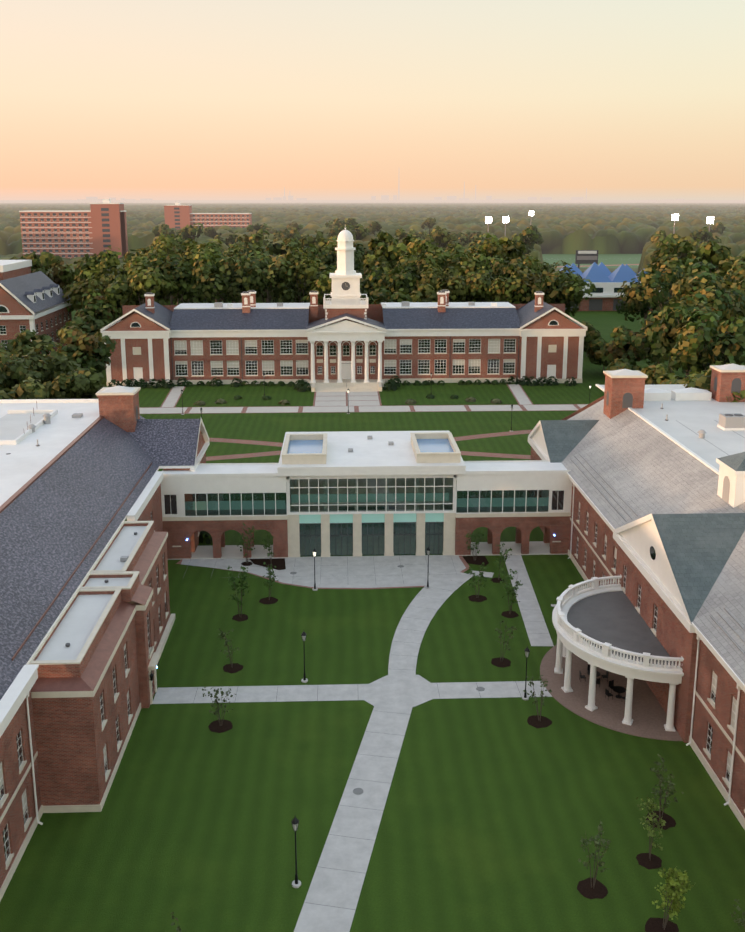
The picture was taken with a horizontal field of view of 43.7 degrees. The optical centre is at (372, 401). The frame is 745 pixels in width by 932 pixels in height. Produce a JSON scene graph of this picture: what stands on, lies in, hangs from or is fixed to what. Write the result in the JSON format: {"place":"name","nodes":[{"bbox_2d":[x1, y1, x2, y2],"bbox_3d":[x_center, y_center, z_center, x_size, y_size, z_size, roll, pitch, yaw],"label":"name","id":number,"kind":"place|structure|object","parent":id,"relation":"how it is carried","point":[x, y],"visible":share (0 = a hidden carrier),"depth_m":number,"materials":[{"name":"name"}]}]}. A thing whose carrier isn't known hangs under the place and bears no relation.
{"place":"outdoors","nodes":[
{"label":"outdoors","id":0,"kind":"place"},
{"bbox_2d":[0,200,744,931],"bbox_3d":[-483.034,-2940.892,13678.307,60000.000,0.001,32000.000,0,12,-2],"label":"ground","id":1,"kind":"structure","parent":0,"point":[494,810],"depth_m":66.09,"materials":[{"name":"green plant"}]},
{"bbox_2d":[0,260,71,362],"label":"brick building","id":2,"kind":"structure","parent":1,"relation":"on","point":[29,300],"depth_m":228.26,"materials":[{"name":"red brick"},{"name":"white paint"},{"name":"grey slate"}]},
{"bbox_2d":[19,199,127,258],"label":"apartment building","id":3,"kind":"structure","parent":1,"relation":"on","point":[97,228],"depth_m":544.42,"materials":[{"name":"brown"}]},
{"bbox_2d":[0,386,209,900],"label":"hall","id":4,"kind":"structure","parent":1,"relation":"on","point":[87,619],"depth_m":73.94,"materials":[{"name":"brick"}]},
{"bbox_2d":[164,202,251,229],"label":"distant apartment building","id":5,"kind":"structure","parent":1,"relation":"on","point":[178,215],"depth_m":779.70,"materials":[{"name":"brown"}]},
{"bbox_2d":[291,816,300,887],"bbox_3d":[-4.592,26.872,55.629,0.560,4.800,0.560,0,12,-2],"label":"lamp post","id":6,"kind":"object","parent":1,"relation":"on","point":[296,882],"visible":1,"depth_m":55.70,"materials":[{"name":"black metal"}]},
{"bbox_2d":[301,631,307,682],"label":"lamp post","id":7,"kind":"object","parent":1,"relation":"on","point":[304,679],"visible":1,"depth_m":79.36,"materials":[{"name":"black metal"}]},
{"bbox_2d":[312,547,317,590],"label":"lamp post","id":8,"kind":"object","parent":1,"relation":"on","point":[314,551],"visible":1,"depth_m":98.02,"materials":[{"name":"black metal"}]},
{"bbox_2d":[108,376,576,543],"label":"green shrubs","id":9,"kind":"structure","parent":1,"relation":"on","point":[302,383],"depth_m":204.84,"materials":[{"name":"green plant"}]},
{"bbox_2d":[100,228,586,391],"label":"hall","id":10,"kind":"structure","parent":1,"relation":"on","point":[345,338],"depth_m":207.37,"materials":[{"name":"brick"}]},
{"bbox_2d":[152,541,567,931],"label":"courtyard paths","id":11,"kind":"structure","parent":1,"relation":"on","point":[397,693],"depth_m":78.60,"materials":[{"name":"concrete"}]},
{"bbox_2d":[425,546,429,588],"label":"lamp post","id":12,"kind":"object","parent":11,"relation":"on","point":[428,554],"visible":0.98,"depth_m":98.30,"materials":[{"name":"black metal"}]},
{"bbox_2d":[139,384,587,460],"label":"walkways","id":13,"kind":"structure","parent":1,"relation":"on","point":[331,402],"depth_m":183.64,"materials":[{"name":"concrete"}]},
{"bbox_2d":[161,431,571,558],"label":"building","id":14,"kind":"structure","parent":1,"relation":"on","point":[356,493],"depth_m":106.62,"materials":[{"name":"white paint"}]},
{"bbox_2d":[0,217,744,401],"bbox_3d":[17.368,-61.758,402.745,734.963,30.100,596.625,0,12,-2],"label":"trees","id":15,"kind":"object","parent":1,"relation":"on","point":[691,316],"visible":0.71,"depth_m":239.26,"materials":[{"name":"green plant"}]},
{"bbox_2d":[0,201,744,291],"bbox_3d":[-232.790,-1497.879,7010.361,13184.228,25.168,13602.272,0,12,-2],"label":"forest canopy","id":16,"kind":"object","parent":1,"relation":"on","point":[607,227],"visible":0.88,"depth_m":1012.48,"materials":[{"name":"green plant"}]},
{"bbox_2d":[62,182,683,202],"bbox_3d":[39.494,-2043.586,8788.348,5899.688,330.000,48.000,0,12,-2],"label":"skyline","id":17,"kind":"structure","parent":1,"relation":"on","point":[385,198],"depth_m":8816.46,"materials":[{"name":"grey"}]},
{"bbox_2d":[208,559,678,931],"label":"mulch beds","id":18,"kind":"object","parent":1,"relation":"on","point":[586,890],"visible":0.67,"depth_m":62.41,"materials":[{"name":"brown soil"}]},
{"bbox_2d":[171,523,744,931],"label":"young trees","id":19,"kind":"object","parent":1,"relation":"on","point":[680,883],"visible":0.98,"depth_m":61.73,"materials":[{"name":"green plant"}]},
{"bbox_2d":[485,216,491,231],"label":"floodlight mast","id":20,"kind":"object","parent":1,"relation":"on","point":[488,219],"visible":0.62,"depth_m":590.58,"materials":[{"name":"grey metal"}]},
{"bbox_2d":[522,646,529,699],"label":"lamp post","id":21,"kind":"object","parent":1,"relation":"on","point":[525,696],"visible":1,"depth_m":76.55,"materials":[{"name":"black metal"}]},
{"bbox_2d":[575,250,598,267],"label":"scoreboard","id":22,"kind":"object","parent":1,"relation":"on","point":[586,256],"visible":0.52,"depth_m":518.33,"materials":[{"name":"grey"}]},
{"bbox_2d":[546,262,661,310],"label":"sports building","id":23,"kind":"structure","parent":1,"relation":"on","point":[605,281],"depth_m":342.47,"materials":[{"name":"brick"}]},
{"bbox_2d":[540,574,683,740],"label":"curved portico","id":24,"kind":"structure","parent":1,"relation":"on","point":[605,658],"depth_m":76.81,"materials":[{"name":"white paint"}]},
{"bbox_2d":[528,364,744,829],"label":"hall","id":25,"kind":"structure","parent":1,"relation":"on","point":[656,475],"depth_m":84.37,"materials":[{"name":"brick"}]},
{"bbox_2d":[0,0,744,199],"label":"sky","id":26,"kind":"structure","parent":0,"point":[102,99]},
{"bbox_2d":[542,254,641,268],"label":"sports field","id":27,"kind":"structure","parent":0,"point":[617,260],"depth_m":634.17,"materials":[{"name":"green plant"}]},
{"bbox_2d":[502,216,508,235],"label":"floodlight mast","id":28,"kind":"object","parent":27,"relation":"on","point":[505,219],"visible":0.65,"depth_m":591.02,"materials":[{"name":"grey metal"}]},
{"bbox_2d":[671,214,678,233],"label":"floodlight mast","id":29,"kind":"object","parent":27,"relation":"on","point":[674,217],"visible":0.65,"depth_m":594.50,"materials":[{"name":"grey metal"}]},
{"bbox_2d":[706,217,713,231],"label":"floodlight mast","id":30,"kind":"object","parent":27,"relation":"on","point":[709,220],"visible":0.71,"depth_m":555.85,"materials":[{"name":"grey metal"}]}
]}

